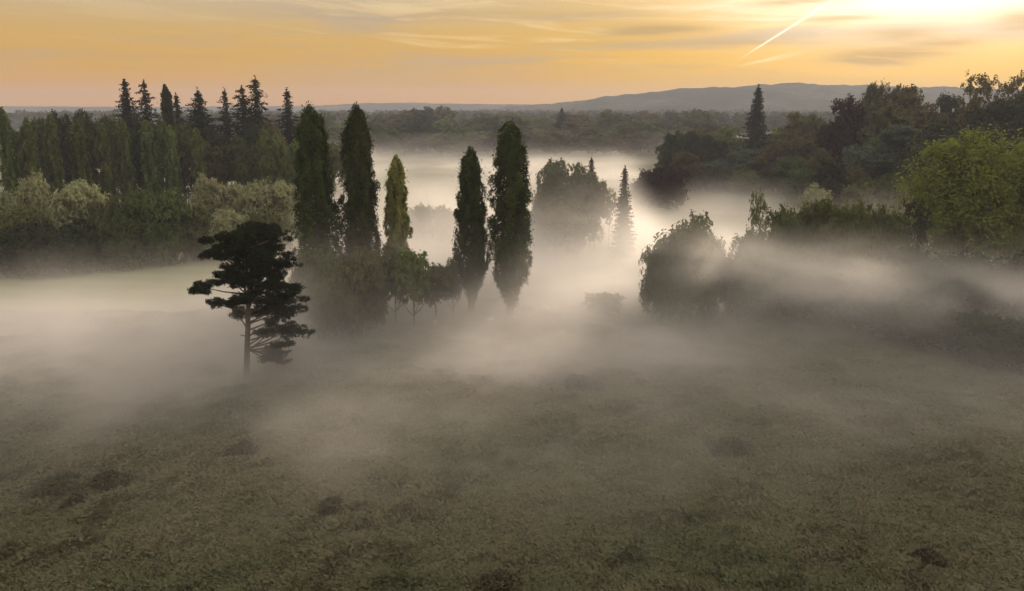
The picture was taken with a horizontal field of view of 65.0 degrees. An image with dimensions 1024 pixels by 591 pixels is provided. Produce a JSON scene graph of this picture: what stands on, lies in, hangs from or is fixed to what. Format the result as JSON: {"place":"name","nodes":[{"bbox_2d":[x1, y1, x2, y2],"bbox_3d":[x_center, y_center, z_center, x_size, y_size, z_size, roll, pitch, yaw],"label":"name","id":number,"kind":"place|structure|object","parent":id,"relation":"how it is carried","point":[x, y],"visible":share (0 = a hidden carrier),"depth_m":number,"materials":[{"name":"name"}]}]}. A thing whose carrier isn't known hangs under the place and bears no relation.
{"place":"outdoors","nodes":[
{"label":"outdoors","id":0,"kind":"place"},
{"bbox_2d":[0,102,530,113],"bbox_3d":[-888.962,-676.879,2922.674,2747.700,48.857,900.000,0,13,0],"label":"hills","id":1,"kind":"structure","parent":0,"point":[368,107],"depth_m":2738.51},
{"bbox_2d":[0,114,1023,590],"bbox_3d":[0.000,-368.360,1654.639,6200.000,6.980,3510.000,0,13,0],"label":"ground","id":2,"kind":"structure","parent":0,"point":[150,286],"depth_m":106.38,"materials":[{"name":"green plant"}]},
{"bbox_2d":[0,106,23,197],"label":"lombardy poplar","id":3,"kind":"object","parent":2,"relation":"on","point":[10,173],"visible":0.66,"depth_m":147.52,"materials":[{"name":"green plant"}]},
{"bbox_2d":[0,201,52,272],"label":"bush","id":4,"kind":"object","parent":2,"relation":"on","point":[18,214],"visible":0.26,"depth_m":122.92,"materials":[{"name":"green plant"}]},
{"bbox_2d":[0,217,65,278],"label":"bush","id":5,"kind":"object","parent":2,"relation":"on","point":[24,238],"visible":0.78,"depth_m":119.50,"materials":[{"name":"green plant"}]},
{"bbox_2d":[19,117,48,201],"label":"lombardy poplar","id":6,"kind":"object","parent":2,"relation":"on","point":[29,145],"visible":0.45,"depth_m":150.21,"materials":[{"name":"green plant"}]},
{"bbox_2d":[14,169,54,222],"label":"willow tree","id":7,"kind":"object","parent":2,"relation":"on","point":[32,190],"visible":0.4,"depth_m":130.84,"materials":[{"name":"green plant"}]},
{"bbox_2d":[18,470,85,498],"bbox_3d":[-30.082,12.558,53.320,4.104,0.987,3.077,0,13,0],"label":"weed clump","id":8,"kind":"object","parent":2,"relation":"on","point":[51,484],"visible":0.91,"depth_m":52.88,"materials":[{"name":"green plant"}]},
{"bbox_2d":[43,114,65,222],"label":"lombardy poplar","id":9,"kind":"object","parent":2,"relation":"on","point":[56,172],"visible":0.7,"depth_m":153.50,"materials":[{"name":"green plant"}]},
{"bbox_2d":[45,109,76,185],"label":"broadleaf tree","id":10,"kind":"object","parent":2,"relation":"on","point":[62,127],"visible":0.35,"depth_m":185.50,"materials":[{"name":"green plant"}]},
{"bbox_2d":[34,217,110,273],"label":"bush","id":11,"kind":"object","parent":2,"relation":"on","point":[79,252],"visible":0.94,"depth_m":121.02,"materials":[{"name":"green plant"}]},
{"bbox_2d":[49,178,110,229],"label":"willow tree","id":12,"kind":"object","parent":2,"relation":"on","point":[71,200],"visible":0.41,"depth_m":128.35,"materials":[{"name":"green plant"}]},
{"bbox_2d":[69,118,92,191],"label":"lombardy poplar","id":13,"kind":"object","parent":2,"relation":"on","point":[81,168],"visible":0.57,"depth_m":156.36,"materials":[{"name":"green plant"}]},
{"bbox_2d":[63,108,103,192],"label":"broadleaf tree","id":14,"kind":"object","parent":2,"relation":"on","point":[87,126],"visible":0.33,"depth_m":184.81,"materials":[{"name":"green plant"}]},
{"bbox_2d":[92,113,121,207],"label":"broadleaf tree","id":15,"kind":"object","parent":2,"relation":"on","point":[110,124],"visible":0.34,"depth_m":181.72,"materials":[{"name":"green plant"}]},
{"bbox_2d":[96,122,120,211],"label":"lombardy poplar","id":16,"kind":"object","parent":2,"relation":"on","point":[107,169],"visible":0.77,"depth_m":159.69,"materials":[{"name":"green plant"}]},
{"bbox_2d":[92,212,149,270],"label":"bush","id":17,"kind":"object","parent":2,"relation":"on","point":[122,246],"visible":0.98,"depth_m":124.08,"materials":[{"name":"green plant"}]},
{"bbox_2d":[116,118,137,200],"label":"lombardy poplar","id":18,"kind":"object","parent":2,"relation":"on","point":[127,177],"visible":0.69,"depth_m":162.49,"materials":[{"name":"green plant"}]},
{"bbox_2d":[113,118,143,193],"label":"broadleaf tree","id":19,"kind":"object","parent":2,"relation":"on","point":[133,129],"visible":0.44,"depth_m":181.94,"materials":[{"name":"green plant"}]},
{"bbox_2d":[104,186,166,262],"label":"bush","id":20,"kind":"object","parent":2,"relation":"on","point":[130,203],"visible":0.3,"depth_m":128.71,"materials":[{"name":"green plant"}]},
{"bbox_2d":[138,120,163,199],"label":"lombardy poplar","id":21,"kind":"object","parent":2,"relation":"on","point":[149,155],"visible":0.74,"depth_m":165.45,"materials":[{"name":"green plant"}]},
{"bbox_2d":[138,116,169,193],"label":"broadleaf tree","id":22,"kind":"object","parent":2,"relation":"on","point":[160,145],"visible":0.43,"depth_m":181.82,"materials":[{"name":"green plant"}]},
{"bbox_2d":[137,185,191,267],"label":"bush","id":23,"kind":"object","parent":2,"relation":"on","point":[165,212],"visible":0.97,"depth_m":127.14,"materials":[{"name":"green plant"}]},
{"bbox_2d":[164,124,185,203],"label":"lombardy poplar","id":24,"kind":"object","parent":2,"relation":"on","point":[172,157],"visible":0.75,"depth_m":168.55,"materials":[{"name":"green plant"}]},
{"bbox_2d":[172,122,193,209],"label":"broadleaf tree","id":25,"kind":"object","parent":2,"relation":"on","point":[184,145],"visible":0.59,"depth_m":183.83,"materials":[{"name":"green plant"}]},
{"bbox_2d":[160,87,222,163],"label":"spruce tree","id":26,"kind":"object","parent":2,"relation":"on","point":[198,115],"visible":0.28,"depth_m":194.38,"materials":[{"name":"green plant"}]},
{"bbox_2d":[175,203,213,260],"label":"bush","id":27,"kind":"object","parent":2,"relation":"on","point":[192,247],"visible":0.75,"depth_m":131.50,"materials":[{"name":"green plant"}]},
{"bbox_2d":[190,127,208,201],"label":"lombardy poplar","id":28,"kind":"object","parent":2,"relation":"on","point":[198,156],"visible":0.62,"depth_m":171.11,"materials":[{"name":"green plant"}]},
{"bbox_2d":[188,172,231,244],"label":"willow tree","id":29,"kind":"object","parent":2,"relation":"on","point":[206,191],"visible":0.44,"depth_m":140.43,"materials":[{"name":"green plant"}]},
{"bbox_2d":[192,140,231,187],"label":"broadleaf tree","id":30,"kind":"object","parent":2,"relation":"on","point":[216,167],"visible":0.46,"depth_m":176.93,"materials":[{"name":"green plant"}]},
{"bbox_2d":[201,205,249,260],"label":"bush","id":31,"kind":"object","parent":2,"relation":"on","point":[228,219],"visible":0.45,"depth_m":132.94,"materials":[{"name":"green plant"}]},
{"bbox_2d":[219,134,248,193],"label":"broadleaf tree","id":32,"kind":"object","parent":2,"relation":"on","point":[233,150],"visible":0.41,"depth_m":181.60,"materials":[{"name":"green plant"}]},
{"bbox_2d":[234,141,265,189],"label":"broadleaf tree","id":33,"kind":"object","parent":2,"relation":"on","point":[246,172],"visible":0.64,"depth_m":176.70,"materials":[{"name":"green plant"}]},
{"bbox_2d":[187,220,315,379],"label":"scots pine","id":34,"kind":"object","parent":2,"relation":"on","point":[256,266],"visible":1,"depth_m":72.57,"materials":[{"name":"green plant"}]},
{"bbox_2d":[233,176,279,218],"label":"willow tree","id":35,"kind":"object","parent":2,"relation":"on","point":[253,198],"visible":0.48,"depth_m":140.34,"materials":[{"name":"green plant"}]},
{"bbox_2d":[232,75,288,145],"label":"fir tree","id":36,"kind":"object","parent":2,"relation":"on","point":[257,117],"visible":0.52,"depth_m":195.89,"materials":[{"name":"green plant"}]},
{"bbox_2d":[256,129,295,206],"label":"broadleaf tree","id":37,"kind":"object","parent":2,"relation":"on","point":[271,165],"visible":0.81,"depth_m":174.43,"materials":[{"name":"green plant"}]},
{"bbox_2d":[264,179,299,246],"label":"willow tree","id":38,"kind":"object","parent":2,"relation":"on","point":[282,193],"visible":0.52,"depth_m":143.72,"materials":[{"name":"green plant"}]},
{"bbox_2d":[291,245,340,337],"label":"willow tree","id":39,"kind":"object","parent":2,"relation":"on","point":[317,265],"visible":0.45,"depth_m":87.42,"materials":[{"name":"green plant"}]},
{"bbox_2d":[289,100,344,266],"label":"lombardy poplar","id":40,"kind":"object","parent":2,"relation":"on","point":[314,227],"visible":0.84,"depth_m":94.47,"materials":[{"name":"green plant"}]},
{"bbox_2d":[307,271,347,341],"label":"bush","id":41,"kind":"object","parent":2,"relation":"on","point":[324,293],"visible":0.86,"depth_m":85.64,"materials":[{"name":"green plant"}]},
{"bbox_2d":[318,254,369,340],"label":"bush","id":42,"kind":"object","parent":2,"relation":"on","point":[350,276],"visible":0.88,"depth_m":86.17,"materials":[{"name":"green plant"}]},
{"bbox_2d":[336,102,382,266],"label":"lombardy poplar","id":43,"kind":"object","parent":2,"relation":"on","point":[358,208],"visible":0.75,"depth_m":95.50,"materials":[{"name":"green plant"}]},
{"bbox_2d":[346,243,390,333],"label":"willow tree","id":44,"kind":"object","parent":2,"relation":"on","point":[375,270],"visible":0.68,"depth_m":89.00,"materials":[{"name":"green plant"}]},
{"bbox_2d":[377,242,407,323],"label":"broadleaf tree","id":45,"kind":"object","parent":2,"relation":"on","point":[390,254],"visible":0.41,"depth_m":91.86,"materials":[{"name":"green plant"}]},
{"bbox_2d":[382,154,413,309],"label":"lombardy poplar","id":46,"kind":"object","parent":2,"relation":"on","point":[397,219],"visible":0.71,"depth_m":98.41,"materials":[{"name":"green plant"}]},
{"bbox_2d":[390,247,432,328],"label":"broadleaf tree","id":47,"kind":"object","parent":2,"relation":"on","point":[410,266],"visible":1,"depth_m":89.84,"materials":[{"name":"green plant"}]},
{"bbox_2d":[407,202,435,243],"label":"bush","id":48,"kind":"object","parent":2,"relation":"on","point":[421,218],"visible":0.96,"depth_m":149.77,"materials":[{"name":"grey plant"}]},
{"bbox_2d":[424,262,455,321],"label":"broadleaf tree","id":49,"kind":"object","parent":2,"relation":"on","point":[441,283],"visible":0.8,"depth_m":93.35,"materials":[{"name":"green plant"}]},
{"bbox_2d":[429,204,460,243],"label":"bush","id":50,"kind":"object","parent":2,"relation":"on","point":[444,219],"visible":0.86,"depth_m":151.38,"materials":[{"name":"grey plant"}]},
{"bbox_2d":[451,146,490,315],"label":"lombardy poplar","id":51,"kind":"object","parent":2,"relation":"on","point":[470,210],"visible":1,"depth_m":94.61,"materials":[{"name":"green plant"}]},
{"bbox_2d":[473,566,521,590],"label":"weed clump","id":52,"kind":"object","parent":2,"relation":"on","point":[498,580],"visible":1,"depth_m":42.40,"materials":[{"name":"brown plant"}]},
{"bbox_2d":[6,108,992,135],"bbox_3d":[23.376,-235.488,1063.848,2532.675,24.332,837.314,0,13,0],"label":"woods","id":53,"kind":"object","parent":2,"relation":"on","point":[776,119],"visible":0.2,"depth_m":865.62,"materials":[{"name":"green plant"}]},
{"bbox_2d":[485,120,534,318],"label":"lombardy poplar","id":54,"kind":"object","parent":2,"relation":"on","point":[513,219],"visible":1,"depth_m":92.97,"materials":[{"name":"green plant"}]},
{"bbox_2d":[0,267,1023,590],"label":"grass","id":55,"kind":"structure","parent":2,"relation":"on","point":[364,547],"depth_m":58.32,"materials":[{"name":"green plant"}]},
{"bbox_2d":[530,182,551,257],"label":"bush","id":56,"kind":"object","parent":2,"relation":"on","point":[538,231],"visible":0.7,"depth_m":136.09,"materials":[{"name":"grey plant"}]},
{"bbox_2d":[535,157,574,256],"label":"broadleaf tree","id":57,"kind":"object","parent":2,"relation":"on","point":[555,178],"visible":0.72,"depth_m":134.18,"materials":[{"name":"green plant"}]},
{"bbox_2d":[541,191,598,262],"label":"bush","id":58,"kind":"object","parent":2,"relation":"on","point":[572,226],"visible":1,"depth_m":132.29,"materials":[{"name":"grey plant"}]},
{"bbox_2d":[563,161,597,212],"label":"broadleaf tree","id":59,"kind":"object","parent":2,"relation":"on","point":[580,180],"visible":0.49,"depth_m":135.92,"materials":[{"name":"green plant"}]},
{"bbox_2d":[584,172,611,253],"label":"broadleaf tree","id":60,"kind":"object","parent":2,"relation":"on","point":[598,209],"visible":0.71,"depth_m":136.79,"materials":[{"name":"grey plant"}]},
{"bbox_2d":[581,292,625,316],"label":"bush","id":61,"kind":"object","parent":2,"relation":"on","point":[601,303],"visible":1,"depth_m":97.73,"materials":[{"name":"green plant"}]},
{"bbox_2d":[607,165,637,260],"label":"sequoia tree","id":62,"kind":"object","parent":2,"relation":"on","point":[622,239],"visible":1,"depth_m":134.27,"materials":[{"name":"green plant"}]},
{"bbox_2d":[638,239,687,327],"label":"bush","id":63,"kind":"object","parent":2,"relation":"on","point":[654,293],"visible":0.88,"depth_m":92.79,"materials":[{"name":"green plant"}]},
{"bbox_2d":[634,164,691,210],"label":"bush","id":64,"kind":"object","parent":2,"relation":"on","point":[665,190],"visible":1,"depth_m":196.23,"materials":[{"name":"green plant"}]},
{"bbox_2d":[654,130,686,169],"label":"broadleaf tree","id":65,"kind":"object","parent":2,"relation":"on","point":[669,148],"visible":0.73,"depth_m":244.43,"materials":[{"name":"green plant"}]},
{"bbox_2d":[643,209,723,325],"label":"bush","id":66,"kind":"object","parent":2,"relation":"on","point":[693,240],"visible":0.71,"depth_m":92.65,"materials":[{"name":"green plant"}]},
{"bbox_2d":[694,235,732,319],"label":"bush","id":67,"kind":"object","parent":2,"relation":"on","point":[711,304],"visible":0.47,"depth_m":95.00,"materials":[{"name":"green plant"}]},
{"bbox_2d":[704,435,760,457],"bbox_3d":[16.479,11.274,60.052,3.822,0.948,2.866,0,13,0],"label":"weed clump","id":68,"kind":"object","parent":2,"relation":"on","point":[736,446],"visible":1,"depth_m":59.72,"materials":[{"name":"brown plant"}]},
{"bbox_2d":[723,167,768,194],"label":"bush","id":69,"kind":"object","parent":2,"relation":"on","point":[744,181],"visible":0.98,"depth_m":227.99,"materials":[{"name":"green plant"}]},
{"bbox_2d":[720,228,784,321],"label":"bush","id":70,"kind":"object","parent":2,"relation":"on","point":[749,276],"visible":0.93,"depth_m":94.16,"materials":[{"name":"green plant"}]},
{"bbox_2d":[737,84,770,161],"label":"sequoia tree","id":71,"kind":"object","parent":2,"relation":"on","point":[753,137],"visible":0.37,"depth_m":255.13,"materials":[{"name":"green plant"}]},
{"bbox_2d":[744,186,768,316],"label":"sapling","id":72,"kind":"object","parent":2,"relation":"on","point":[755,219],"visible":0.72,"depth_m":94.09,"materials":[{"name":"green plant"}]},
{"bbox_2d":[751,140,802,190],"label":"broadleaf tree","id":73,"kind":"object","parent":2,"relation":"on","point":[780,150],"visible":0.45,"depth_m":229.89,"materials":[{"name":"green plant"}]},
{"bbox_2d":[760,203,813,317],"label":"bush","id":74,"kind":"object","parent":2,"relation":"on","point":[781,220],"visible":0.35,"depth_m":95.32,"materials":[{"name":"green plant"}]},
{"bbox_2d":[778,111,816,147],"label":"broadleaf tree","id":75,"kind":"object","parent":2,"relation":"on","point":[795,128],"visible":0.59,"depth_m":243.39,"materials":[{"name":"green plant"}]},
{"bbox_2d":[779,164,817,204],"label":"bush","id":76,"kind":"object","parent":2,"relation":"on","point":[794,183],"visible":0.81,"depth_m":202.12,"materials":[{"name":"green plant"}]},
{"bbox_2d":[755,245,844,322],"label":"bush","id":77,"kind":"object","parent":2,"relation":"on","point":[802,296],"visible":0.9,"depth_m":93.02,"materials":[{"name":"green plant"}]},
{"bbox_2d":[789,198,850,316],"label":"bush","id":78,"kind":"object","parent":2,"relation":"on","point":[817,229],"visible":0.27,"depth_m":95.81,"materials":[{"name":"green plant"}]},
{"bbox_2d":[806,157,861,208],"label":"broadleaf tree","id":79,"kind":"object","parent":2,"relation":"on","point":[826,177],"visible":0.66,"depth_m":161.92,"materials":[{"name":"green plant"}]},
{"bbox_2d":[814,93,868,162],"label":"broadleaf tree","id":80,"kind":"object","parent":2,"relation":"on","point":[841,135],"visible":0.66,"depth_m":208.28,"materials":[{"name":"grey plant"}]},
{"bbox_2d":[814,198,888,311],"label":"bush","id":81,"kind":"object","parent":2,"relation":"on","point":[858,218],"visible":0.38,"depth_m":96.11,"materials":[{"name":"green plant"}]},
{"bbox_2d":[812,247,901,323],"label":"bush","id":82,"kind":"object","parent":2,"relation":"on","point":[861,278],"visible":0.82,"depth_m":91.82,"materials":[{"name":"green plant"}]},
{"bbox_2d":[835,179,887,214],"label":"bush","id":83,"kind":"object","parent":2,"relation":"on","point":[855,192],"visible":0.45,"depth_m":157.51,"materials":[{"name":"green plant"}]},
{"bbox_2d":[838,143,884,181],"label":"broadleaf tree","id":84,"kind":"object","parent":2,"relation":"on","point":[860,155],"visible":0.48,"depth_m":180.94,"materials":[{"name":"green plant"}]},
{"bbox_2d":[855,78,890,143],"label":"broadleaf tree","id":85,"kind":"object","parent":2,"relation":"on","point":[873,93],"visible":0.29,"depth_m":220.12,"materials":[{"name":"green plant"}]},
{"bbox_2d":[840,294,918,342],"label":"bush","id":86,"kind":"object","parent":2,"relation":"on","point":[877,309],"visible":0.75,"depth_m":88.77,"materials":[{"name":"green plant"}]},
{"bbox_2d":[847,99,922,177],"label":"broadleaf tree","id":87,"kind":"object","parent":2,"relation":"on","point":[892,116],"visible":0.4,"depth_m":203.23,"materials":[{"name":"green plant"}]},
{"bbox_2d":[859,170,913,216],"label":"bush","id":88,"kind":"object","parent":2,"relation":"on","point":[885,181],"visible":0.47,"depth_m":157.42,"materials":[{"name":"green plant"}]},
{"bbox_2d":[864,197,914,295],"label":"bush","id":89,"kind":"object","parent":2,"relation":"on","point":[896,235],"visible":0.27,"depth_m":97.97,"materials":[{"name":"green plant"}]},
{"bbox_2d":[865,124,928,189],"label":"cedar tree","id":90,"kind":"object","parent":2,"relation":"on","point":[896,137],"visible":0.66,"depth_m":175.97,"materials":[{"name":"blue plant"}]},
{"bbox_2d":[882,83,924,121],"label":"broadleaf tree","id":91,"kind":"object","parent":2,"relation":"on","point":[906,97],"visible":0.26,"depth_m":217.59,"materials":[{"name":"green plant"}]},
{"bbox_2d":[898,196,933,253],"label":"broadleaf tree","id":92,"kind":"object","parent":2,"relation":"on","point":[920,223],"visible":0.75,"depth_m":99.98,"materials":[{"name":"green plant"}]},
{"bbox_2d":[878,241,955,306],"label":"bush","id":93,"kind":"object","parent":2,"relation":"on","point":[917,280],"visible":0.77,"depth_m":91.03,"materials":[{"name":"green plant"}]},
{"bbox_2d":[891,140,942,206],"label":"broadleaf tree","id":94,"kind":"object","parent":2,"relation":"on","point":[920,144],"visible":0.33,"depth_m":171.50,"materials":[{"name":"green plant"}]},
{"bbox_2d":[877,300,969,352],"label":"bush","id":95,"kind":"object","parent":2,"relation":"on","point":[917,328],"visible":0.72,"depth_m":84.56,"materials":[{"name":"green plant"}]},
{"bbox_2d":[903,102,954,159],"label":"broadleaf tree","id":96,"kind":"object","parent":2,"relation":"on","point":[927,118],"visible":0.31,"depth_m":208.74,"materials":[{"name":"green plant"}]},
{"bbox_2d":[890,123,1023,275],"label":"tree","id":97,"kind":"object","parent":2,"relation":"on","point":[963,215],"visible":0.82,"depth_m":104.71,"materials":[{"name":"green plant"}]},
{"bbox_2d":[931,246,1014,316],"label":"bush","id":98,"kind":"object","parent":2,"relation":"on","point":[969,274],"visible":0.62,"depth_m":90.24,"materials":[{"name":"green plant"}]},
{"bbox_2d":[930,306,1023,368],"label":"bush","id":99,"kind":"object","parent":2,"relation":"on","point":[973,332],"visible":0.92,"depth_m":79.49,"materials":[{"name":"green plant"}]},
{"bbox_2d":[954,69,1002,129],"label":"broadleaf tree","id":100,"kind":"object","parent":2,"relation":"on","point":[976,99],"visible":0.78,"depth_m":193.43,"materials":[{"name":"green plant"}]},
{"bbox_2d":[958,96,1023,160],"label":"broadleaf tree","id":101,"kind":"object","parent":2,"relation":"on","point":[998,108],"visible":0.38,"depth_m":188.46,"materials":[{"name":"green plant"}]},
{"bbox_2d":[978,246,1023,321],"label":"bush","id":102,"kind":"object","parent":2,"relation":"on","point":[1012,304],"visible":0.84,"depth_m":87.23,"materials":[{"name":"green plant"}]},
{"bbox_2d":[986,319,1023,375],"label":"bush","id":103,"kind":"object","parent":2,"relation":"on","point":[1017,356],"visible":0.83,"depth_m":76.80,"materials":[{"name":"green plant"}]},
{"bbox_2d":[996,94,1023,161],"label":"broadleaf tree","id":104,"kind":"object","parent":2,"relation":"on","point":[1017,117],"visible":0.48,"depth_m":184.95,"materials":[{"name":"green plant"}]},
{"bbox_2d":[0,0,1023,106],"label":"sky","id":105,"kind":"structure","parent":0,"point":[72,53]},
{"bbox_2d":[455,82,1021,112],"bbox_3d":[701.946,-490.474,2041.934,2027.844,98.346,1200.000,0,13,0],"label":"hills","id":106,"kind":"structure","parent":0,"point":[795,97],"depth_m":1757.33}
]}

